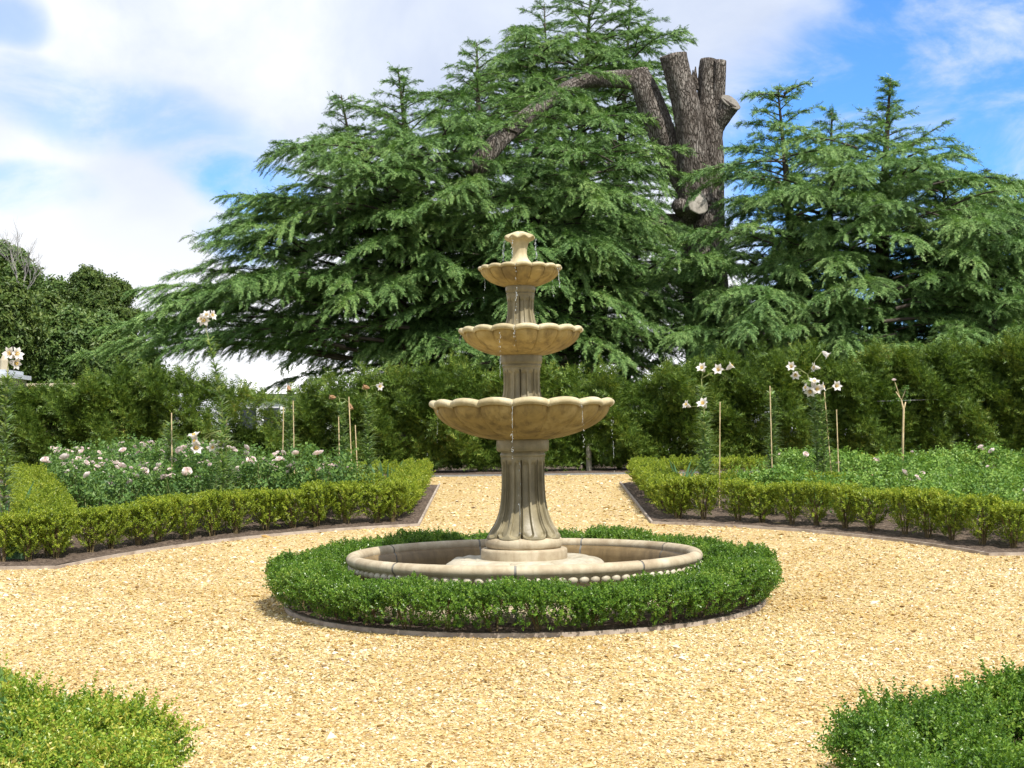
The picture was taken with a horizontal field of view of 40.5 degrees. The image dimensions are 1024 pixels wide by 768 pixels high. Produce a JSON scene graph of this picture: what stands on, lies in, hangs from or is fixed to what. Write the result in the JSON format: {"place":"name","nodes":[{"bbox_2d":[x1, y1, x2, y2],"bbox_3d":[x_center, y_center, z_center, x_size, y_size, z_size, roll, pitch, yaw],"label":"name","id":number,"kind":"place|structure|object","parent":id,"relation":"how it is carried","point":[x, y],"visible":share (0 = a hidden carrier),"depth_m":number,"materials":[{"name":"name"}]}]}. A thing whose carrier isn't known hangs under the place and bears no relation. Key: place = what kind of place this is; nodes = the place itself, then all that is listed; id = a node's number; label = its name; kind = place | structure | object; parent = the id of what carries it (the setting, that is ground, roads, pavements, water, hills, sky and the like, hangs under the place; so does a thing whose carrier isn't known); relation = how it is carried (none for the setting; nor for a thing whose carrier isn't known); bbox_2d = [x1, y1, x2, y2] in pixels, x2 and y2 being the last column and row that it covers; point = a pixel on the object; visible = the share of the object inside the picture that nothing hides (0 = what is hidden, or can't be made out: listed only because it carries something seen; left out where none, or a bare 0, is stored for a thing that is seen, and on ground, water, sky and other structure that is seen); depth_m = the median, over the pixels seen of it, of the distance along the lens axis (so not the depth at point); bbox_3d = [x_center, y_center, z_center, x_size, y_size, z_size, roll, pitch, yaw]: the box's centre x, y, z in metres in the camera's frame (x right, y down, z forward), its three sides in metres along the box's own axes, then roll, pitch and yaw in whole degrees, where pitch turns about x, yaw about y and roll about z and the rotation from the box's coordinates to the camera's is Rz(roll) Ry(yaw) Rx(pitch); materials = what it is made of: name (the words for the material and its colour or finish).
{"place":"outdoors","nodes":[
{"label":"outdoors","id":0,"kind":"place"},
{"bbox_2d":[0,485,436,565],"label":"soil","id":1,"kind":"structure","parent":0,"point":[77,552],"depth_m":11.57,"materials":[{"name":"soil"}]},
{"bbox_2d":[0,347,24,514],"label":"lily plant","id":2,"kind":"object","parent":1,"relation":"on","point":[17,353],"visible":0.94,"depth_m":10.59,"materials":[{"name":"green plant"}]},
{"bbox_2d":[0,510,28,561],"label":"box plant","id":3,"kind":"object","parent":1,"relation":"on","point":[5,518],"visible":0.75,"depth_m":10.13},
{"bbox_2d":[7,509,50,560],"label":"box plant","id":4,"kind":"object","parent":1,"relation":"on","point":[31,519],"visible":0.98,"depth_m":10.11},
{"bbox_2d":[6,461,83,555],"bbox_3d":[-4.157,1.042,12.187,0.543,0.713,4.187,0,-3,-21],"label":"box hedge","id":5,"kind":"object","parent":1,"relation":"on","point":[48,491],"visible":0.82,"depth_m":11.35,"materials":[{"name":"plant"}]},
{"bbox_2d":[32,506,77,557],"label":"box plant","id":6,"kind":"object","parent":1,"relation":"on","point":[60,517],"visible":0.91,"depth_m":10.22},
{"bbox_2d":[40,452,95,505],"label":"rose bush","id":7,"kind":"object","parent":1,"relation":"on","point":[49,464],"visible":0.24,"depth_m":12.96,"materials":[{"name":"green plant"}]},
{"bbox_2d":[55,446,125,519],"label":"rose bush","id":8,"kind":"object","parent":1,"relation":"on","point":[70,474],"visible":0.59,"depth_m":12.38,"materials":[{"name":"green plant"}]},
{"bbox_2d":[74,504,115,551],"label":"box plant","id":9,"kind":"object","parent":1,"relation":"on","point":[95,513],"visible":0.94,"depth_m":10.52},
{"bbox_2d":[91,503,132,548],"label":"box plant","id":10,"kind":"object","parent":1,"relation":"on","point":[117,510],"visible":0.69,"depth_m":10.69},
{"bbox_2d":[70,457,154,508],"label":"rose bush","id":11,"kind":"object","parent":1,"relation":"on","point":[97,466],"visible":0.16,"depth_m":12.00,"materials":[{"name":"green plant"}]},
{"bbox_2d":[80,458,156,534],"bbox_3d":[-3.262,0.950,11.548,0.630,0.676,0.873,0,-3,-21],"label":"rose bush","id":12,"kind":"object","parent":1,"relation":"on","point":[127,494],"visible":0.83,"depth_m":11.45,"materials":[{"name":"green plant"}]},
{"bbox_2d":[79,438,158,502],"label":"rose bush","id":13,"kind":"object","parent":1,"relation":"on","point":[132,447],"visible":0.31,"depth_m":13.12,"materials":[{"name":"green plant"}]},
{"bbox_2d":[115,499,161,544],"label":"box plant","id":14,"kind":"object","parent":1,"relation":"on","point":[137,510],"visible":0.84,"depth_m":10.85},
{"bbox_2d":[136,494,183,542],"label":"box plant","id":15,"kind":"object","parent":1,"relation":"on","point":[164,502],"visible":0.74,"depth_m":11.02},
{"bbox_2d":[126,448,197,517],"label":"rose bush","id":16,"kind":"object","parent":1,"relation":"on","point":[154,455],"visible":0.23,"depth_m":12.56,"materials":[{"name":"green plant"}]},
{"bbox_2d":[157,420,183,484],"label":"lily plant","id":17,"kind":"object","parent":1,"relation":"on","point":[168,447],"visible":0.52,"depth_m":12.58,"materials":[{"name":"green plant"}]},
{"bbox_2d":[139,455,214,530],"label":"rose bush","id":18,"kind":"object","parent":1,"relation":"on","point":[186,472],"visible":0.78,"depth_m":11.66,"materials":[{"name":"green plant"}]},
{"bbox_2d":[134,433,219,510],"bbox_3d":[-3.198,0.856,13.120,1.002,0.781,0.823,-1,-2,0],"label":"rose bush","id":19,"kind":"object","parent":1,"relation":"on","point":[183,448],"visible":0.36,"depth_m":12.98,"materials":[{"name":"green plant"}]},
{"bbox_2d":[159,492,210,539],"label":"box plant","id":20,"kind":"object","parent":1,"relation":"on","point":[186,500],"visible":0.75,"depth_m":11.20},
{"bbox_2d":[0,458,399,488],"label":"box hedge","id":21,"kind":"object","parent":1,"relation":"on","point":[385,464],"visible":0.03,"depth_m":14.94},
{"bbox_2d":[188,430,236,530],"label":"lily plant","id":22,"kind":"object","parent":1,"relation":"on","point":[220,444],"visible":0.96,"depth_m":11.68,"materials":[{"name":"green plant"}]},
{"bbox_2d":[181,450,247,516],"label":"rose bush","id":23,"kind":"object","parent":1,"relation":"on","point":[208,464],"visible":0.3,"depth_m":12.43,"materials":[{"name":"green plant"}]},
{"bbox_2d":[197,488,233,535],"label":"box plant","id":24,"kind":"object","parent":1,"relation":"on","point":[214,495],"visible":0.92,"depth_m":11.36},
{"bbox_2d":[197,310,241,527],"bbox_3d":[-2.487,0.314,11.902,0.448,1.907,0.385,-1,-2,0],"label":"lily plant","id":25,"kind":"object","parent":1,"relation":"on","point":[204,317],"visible":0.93,"depth_m":11.90,"materials":[{"name":"green plant"}]},
{"bbox_2d":[0,484,439,569],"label":"bed edging","id":26,"kind":"object","parent":1,"relation":"on","point":[203,542],"visible":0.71,"depth_m":11.05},
{"bbox_2d":[217,488,257,533],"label":"box plant","id":27,"kind":"object","parent":1,"relation":"on","point":[240,496],"visible":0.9,"depth_m":11.50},
{"bbox_2d":[210,444,315,519],"bbox_3d":[-2.161,0.894,12.299,0.674,0.724,0.934,-3,-3,40],"label":"rose bush","id":28,"kind":"object","parent":1,"relation":"on","point":[277,474],"visible":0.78,"depth_m":12.19,"materials":[{"name":"green plant"}]},
{"bbox_2d":[246,487,288,530],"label":"box plant","id":29,"kind":"object","parent":1,"relation":"on","point":[264,496],"visible":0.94,"depth_m":11.64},
{"bbox_2d":[242,446,307,511],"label":"rose bush","id":30,"kind":"object","parent":1,"relation":"on","point":[252,476],"visible":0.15,"depth_m":12.78,"materials":[{"name":"green plant"}]},
{"bbox_2d":[278,383,301,472],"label":"lily plant","id":31,"kind":"object","parent":1,"relation":"on","point":[289,412],"visible":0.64,"depth_m":13.88,"materials":[{"name":"green plant"}]},
{"bbox_2d":[272,487,316,528],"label":"box plant","id":32,"kind":"object","parent":1,"relation":"on","point":[291,494],"visible":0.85,"depth_m":11.77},
{"bbox_2d":[269,442,360,520],"bbox_3d":[-1.720,0.878,12.281,0.908,0.734,0.712,1,-3,-36],"label":"rose bush","id":33,"kind":"object","parent":1,"relation":"on","point":[321,469],"visible":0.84,"depth_m":12.22,"materials":[{"name":"green plant"}]},
{"bbox_2d":[295,478,337,526],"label":"box plant","id":34,"kind":"object","parent":1,"relation":"on","point":[321,487],"visible":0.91,"depth_m":11.88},
{"bbox_2d":[297,447,375,513],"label":"rose bush","id":35,"kind":"object","parent":1,"relation":"on","point":[358,474],"visible":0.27,"depth_m":12.72,"materials":[{"name":"green plant"}]},
{"bbox_2d":[329,394,358,469],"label":"lily plant","id":36,"kind":"object","parent":1,"relation":"on","point":[342,431],"visible":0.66,"depth_m":13.88,"materials":[{"name":"green plant"}]},
{"bbox_2d":[323,480,368,522],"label":"box plant","id":37,"kind":"object","parent":1,"relation":"on","point":[349,488],"visible":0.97,"depth_m":11.97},
{"bbox_2d":[354,382,383,473],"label":"lily plant","id":38,"kind":"object","parent":1,"relation":"on","point":[379,386],"visible":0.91,"depth_m":13.88,"materials":[{"name":"green plant"}]},
{"bbox_2d":[349,482,393,522],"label":"box plant","id":39,"kind":"object","parent":1,"relation":"on","point":[372,490],"visible":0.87,"depth_m":12.05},
{"bbox_2d":[374,478,412,521],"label":"box plant","id":40,"kind":"object","parent":1,"relation":"on","point":[396,485],"visible":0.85,"depth_m":12.12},
{"bbox_2d":[378,457,435,517],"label":"box hedge","id":41,"kind":"object","parent":1,"relation":"on","point":[419,473],"visible":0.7,"depth_m":13.34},
{"bbox_2d":[1,464,995,480],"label":"soil","id":42,"kind":"structure","parent":0,"point":[454,471],"depth_m":16.86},
{"bbox_2d":[0,318,1023,471],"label":"yew hedge","id":43,"kind":"object","parent":42,"relation":"on","point":[976,383],"visible":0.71,"depth_m":16.85,"materials":[{"name":"plant"}]},
{"bbox_2d":[0,472,1023,767],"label":"gravel path","id":44,"kind":"structure","parent":0,"point":[772,540],"depth_m":6.66,"materials":[{"name":"gravel"}]},
{"bbox_2d":[284,591,765,637],"bbox_3d":[0.078,1.313,8.403,2.878,0.103,2.878,-1,-2,0],"label":"bed edging","id":45,"kind":"object","parent":44,"relation":"on","point":[761,605],"visible":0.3,"depth_m":7.12,"materials":[{"name":"stone"}]},
{"bbox_2d":[619,481,1023,555],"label":"bed edging","id":46,"kind":"object","parent":44,"relation":"on","point":[831,533],"visible":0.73,"depth_m":11.06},
{"bbox_2d":[0,0,1023,430],"label":"sky","id":47,"kind":"structure","parent":0,"point":[121,121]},
{"bbox_2d":[289,592,760,632],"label":"soil","id":48,"kind":"structure","parent":0,"point":[610,624],"depth_m":7.30,"materials":[{"name":"soil"}]},
{"bbox_2d":[261,523,784,631],"bbox_3d":[0.066,1.134,8.407,3.157,0.423,3.134,-1,-2,0],"label":"box hedge","id":49,"kind":"object","parent":48,"relation":"on","point":[725,571],"visible":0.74,"depth_m":7.28,"materials":[{"name":"plant"}]},
{"bbox_2d":[346,231,702,622],"bbox_3d":[0.062,0.217,8.448,2.150,2.306,2.150,-1,-2,0],"label":"tiered fountain","id":50,"kind":"object","parent":48,"relation":"on","point":[521,420],"visible":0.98,"depth_m":8.25,"materials":[{"name":"stone"}]},
{"bbox_2d":[462,51,740,361],"bbox_3d":[1.901,-3.241,29.118,6.062,7.601,1.651,0,-2,-9],"label":"pollarded tree","id":51,"kind":"object","parent":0,"point":[705,108],"visible":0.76,"depth_m":29.38,"materials":[{"name":"grey plant"}]},
{"bbox_2d":[623,481,1023,552],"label":"soil","id":52,"kind":"structure","parent":0,"point":[964,538],"depth_m":11.61,"materials":[{"name":"soil"}]},
{"bbox_2d":[625,454,685,513],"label":"box hedge","id":53,"kind":"object","parent":52,"relation":"on","point":[646,473],"visible":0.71,"depth_m":13.32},
{"bbox_2d":[651,475,694,517],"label":"box plant","id":54,"kind":"object","parent":52,"relation":"on","point":[664,484],"visible":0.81,"depth_m":12.02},
{"bbox_2d":[660,475,693,517],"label":"box plant","id":55,"kind":"object","parent":52,"relation":"on","point":[679,479],"visible":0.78,"depth_m":12.02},
{"bbox_2d":[682,397,718,504],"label":"lily plant","id":56,"kind":"object","parent":52,"relation":"on","point":[702,402],"visible":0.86,"depth_m":12.78,"materials":[{"name":"green plant"}]},
{"bbox_2d":[684,473,720,519],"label":"box plant","id":57,"kind":"object","parent":52,"relation":"on","point":[701,483],"visible":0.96,"depth_m":11.96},
{"bbox_2d":[689,363,734,490],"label":"lily plant","id":58,"kind":"object","parent":52,"relation":"on","point":[716,369],"visible":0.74,"depth_m":12.99,"materials":[{"name":"green plant"}]},
{"bbox_2d":[715,476,754,520],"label":"box plant","id":59,"kind":"object","parent":52,"relation":"on","point":[733,485],"visible":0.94,"depth_m":11.82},
{"bbox_2d":[741,482,781,522],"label":"box plant","id":60,"kind":"object","parent":52,"relation":"on","point":[758,489],"visible":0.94,"depth_m":11.69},
{"bbox_2d":[723,462,817,513],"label":"rose bush","id":61,"kind":"object","parent":52,"relation":"on","point":[765,477],"visible":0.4,"depth_m":12.28,"materials":[{"name":"green plant"}]},
{"bbox_2d":[759,388,787,472],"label":"lily plant","id":62,"kind":"object","parent":52,"relation":"on","point":[774,415],"visible":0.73,"depth_m":13.57,"materials":[{"name":"green plant"}]},
{"bbox_2d":[695,468,859,504],"bbox_3d":[2.478,0.972,12.957,1.527,0.387,0.422,-1,-2,8],"label":"box hedge","id":63,"kind":"object","parent":52,"relation":"on","point":[723,475],"visible":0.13,"depth_m":12.91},
{"bbox_2d":[755,445,818,471],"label":"rose bush","id":64,"kind":"object","parent":52,"relation":"on","point":[788,454],"visible":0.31,"depth_m":14.42,"materials":[{"name":"green plant"}]},
{"bbox_2d":[771,480,805,523],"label":"box plant","id":65,"kind":"object","parent":52,"relation":"on","point":[788,488],"visible":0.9,"depth_m":11.58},
{"bbox_2d":[785,351,830,474],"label":"lily plant","id":66,"kind":"object","parent":52,"relation":"on","point":[795,374],"visible":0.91,"depth_m":13.39,"materials":[{"name":"green plant"}]},
{"bbox_2d":[795,480,831,524],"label":"box plant","id":67,"kind":"object","parent":52,"relation":"on","point":[811,490],"visible":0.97,"depth_m":11.44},
{"bbox_2d":[802,378,841,472],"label":"lily plant","id":68,"kind":"object","parent":52,"relation":"on","point":[813,389],"visible":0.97,"depth_m":13.28,"materials":[{"name":"green plant"}]},
{"bbox_2d":[786,445,862,472],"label":"rose bush","id":69,"kind":"object","parent":52,"relation":"on","point":[809,464],"visible":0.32,"depth_m":13.92,"materials":[{"name":"green plant"}]},
{"bbox_2d":[660,450,1023,477],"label":"box hedge","id":70,"kind":"object","parent":52,"relation":"on","point":[747,462],"visible":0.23,"depth_m":14.93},
{"bbox_2d":[824,481,865,528],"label":"box plant","id":71,"kind":"object","parent":52,"relation":"on","point":[838,490],"visible":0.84,"depth_m":11.27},
{"bbox_2d":[808,464,900,520],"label":"rose bush","id":72,"kind":"object","parent":52,"relation":"on","point":[866,482],"visible":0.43,"depth_m":11.71,"materials":[{"name":"green plant"}]},
{"bbox_2d":[822,447,906,494],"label":"rose bush","id":73,"kind":"object","parent":52,"relation":"on","point":[868,461],"visible":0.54,"depth_m":13.43,"materials":[{"name":"green plant"}]},
{"bbox_2d":[849,486,890,530],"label":"box plant","id":74,"kind":"object","parent":52,"relation":"on","point":[877,496],"visible":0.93,"depth_m":11.10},
{"bbox_2d":[884,485,922,534],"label":"box plant","id":75,"kind":"object","parent":52,"relation":"on","point":[893,495],"visible":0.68,"depth_m":10.88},
{"bbox_2d":[882,452,959,486],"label":"rose bush","id":76,"kind":"object","parent":52,"relation":"on","point":[936,462],"visible":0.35,"depth_m":13.26,"materials":[{"name":"green plant"}]},
{"bbox_2d":[885,467,961,507],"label":"rose bush","id":77,"kind":"object","parent":52,"relation":"on","point":[906,481],"visible":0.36,"depth_m":12.15,"materials":[{"name":"green plant"}]},
{"bbox_2d":[886,462,962,488],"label":"rose bush","id":78,"kind":"object","parent":52,"relation":"on","point":[925,471],"visible":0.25,"depth_m":12.64,"materials":[{"name":"green plant"}]},
{"bbox_2d":[902,487,948,537],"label":"box plant","id":79,"kind":"object","parent":52,"relation":"on","point":[923,497],"visible":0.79,"depth_m":10.71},
{"bbox_2d":[926,493,967,539],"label":"box plant","id":80,"kind":"object","parent":52,"relation":"on","point":[950,502],"visible":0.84,"depth_m":10.53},
{"bbox_2d":[915,473,989,526],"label":"rose bush","id":81,"kind":"object","parent":52,"relation":"on","point":[972,486],"visible":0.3,"depth_m":11.13,"materials":[{"name":"green plant"}]},
{"bbox_2d":[957,493,1003,544],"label":"box plant","id":82,"kind":"object","parent":52,"relation":"on","point":[971,502],"visible":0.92,"depth_m":10.28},
{"bbox_2d":[945,461,1018,494],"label":"rose bush","id":83,"kind":"object","parent":52,"relation":"on","point":[971,467],"visible":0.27,"depth_m":12.87,"materials":[{"name":"green plant"}]},
{"bbox_2d":[944,438,1023,473],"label":"rose bush","id":84,"kind":"object","parent":52,"relation":"on","point":[974,458],"visible":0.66,"depth_m":14.35,"materials":[{"name":"green plant"}]},
{"bbox_2d":[957,462,1023,495],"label":"rose bush","id":85,"kind":"object","parent":52,"relation":"on","point":[984,482],"visible":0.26,"depth_m":12.22,"materials":[{"name":"green plant"}]},
{"bbox_2d":[982,476,1023,531],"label":"rose bush","id":86,"kind":"object","parent":52,"relation":"on","point":[1011,495],"visible":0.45,"depth_m":10.52,"materials":[{"name":"green plant"}]},
{"bbox_2d":[984,465,1023,499],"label":"rose bush","id":87,"kind":"object","parent":52,"relation":"on","point":[995,483],"visible":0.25,"depth_m":11.70,"materials":[{"name":"green plant"}]},
{"bbox_2d":[985,499,1023,547],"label":"box plant","id":88,"kind":"object","parent":52,"relation":"on","point":[1016,509],"visible":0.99,"depth_m":10.13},
{"bbox_2d":[985,449,1023,474],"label":"rose bush","id":89,"kind":"object","parent":52,"relation":"on","point":[1019,463],"visible":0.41,"depth_m":13.05,"materials":[{"name":"green plant"}]},
{"bbox_2d":[808,655,1023,767],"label":"box hedge","id":90,"kind":"object","parent":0,"point":[970,724],"visible":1,"depth_m":4.47,"materials":[{"name":"plant"}]},
{"bbox_3d":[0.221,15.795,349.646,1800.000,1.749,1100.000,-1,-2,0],"label":"ground","id":91,"kind":"structure","parent":0,"visible":0},
{"bbox_2d":[0,355,30,386],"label":"stone building","id":92,"kind":"structure","parent":91,"relation":"on","point":[4,366],"depth_m":30.21,"materials":[{"name":"stone"}]},
{"bbox_2d":[0,216,47,288],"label":"bare tree","id":93,"kind":"object","parent":91,"relation":"on","point":[18,260],"visible":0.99,"depth_m":47.15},
{"bbox_2d":[0,238,49,290],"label":"broadleaf tree","id":94,"kind":"object","parent":91,"relation":"on","point":[6,268],"visible":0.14,"depth_m":49.34,"materials":[{"name":"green plant"}]},
{"bbox_2d":[0,271,50,382],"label":"broadleaf tree","id":95,"kind":"object","parent":91,"relation":"on","point":[20,326],"visible":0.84,"depth_m":39.67,"materials":[{"name":"green plant"}]},
{"bbox_2d":[26,290,73,383],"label":"broadleaf tree","id":96,"kind":"object","parent":91,"relation":"on","point":[51,302],"visible":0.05,"depth_m":43.15,"materials":[{"name":"green plant"}]},
{"bbox_2d":[35,274,68,295],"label":"broadleaf tree","id":97,"kind":"object","parent":91,"relation":"on","point":[54,284],"visible":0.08,"depth_m":47.59,"materials":[{"name":"green plant"}]},
{"bbox_2d":[30,303,146,382],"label":"broadleaf tree","id":98,"kind":"object","parent":91,"relation":"on","point":[70,327],"visible":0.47,"depth_m":40.91,"materials":[{"name":"green plant"}]},
{"bbox_2d":[56,263,145,335],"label":"broadleaf tree","id":99,"kind":"object","parent":91,"relation":"on","point":[91,289],"visible":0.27,"depth_m":45.33,"materials":[{"name":"green plant"}]},
{"bbox_2d":[71,330,169,380],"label":"shrub","id":100,"kind":"object","parent":91,"relation":"on","point":[93,362],"visible":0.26,"depth_m":40.30,"materials":[{"name":"green plant"}]},
{"bbox_2d":[59,0,814,461],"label":"cedar tree","id":101,"kind":"object","parent":91,"relation":"on","point":[569,212],"visible":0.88,"depth_m":27.26,"materials":[{"name":"green plant"}]},
{"bbox_2d":[235,360,669,460],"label":"marquee","id":102,"kind":"object","parent":91,"relation":"on","point":[264,375],"visible":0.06,"depth_m":47.28,"materials":[{"name":"fabric"}]},
{"bbox_2d":[653,72,1023,442],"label":"cedar tree","id":103,"kind":"object","parent":91,"relation":"on","point":[947,265],"visible":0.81,"depth_m":25.48,"materials":[{"name":"green plant"}]},
{"bbox_2d":[904,168,1023,339],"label":"cedar tree","id":104,"kind":"object","parent":91,"relation":"on","point":[990,186],"visible":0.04,"depth_m":34.14,"materials":[{"name":"green plant"}]},
{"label":"soil","id":105,"kind":"structure","parent":0,"visible":0},
{"bbox_2d":[0,667,33,762],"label":"box hedge","id":106,"kind":"object","parent":105,"relation":"on","point":[4,700],"visible":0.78,"depth_m":4.28,"materials":[{"name":"green plant"}]},
{"bbox_2d":[0,654,207,767],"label":"box hedge","id":107,"kind":"object","parent":105,"relation":"on","point":[89,731],"visible":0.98,"depth_m":4.61,"materials":[{"name":"plant"}]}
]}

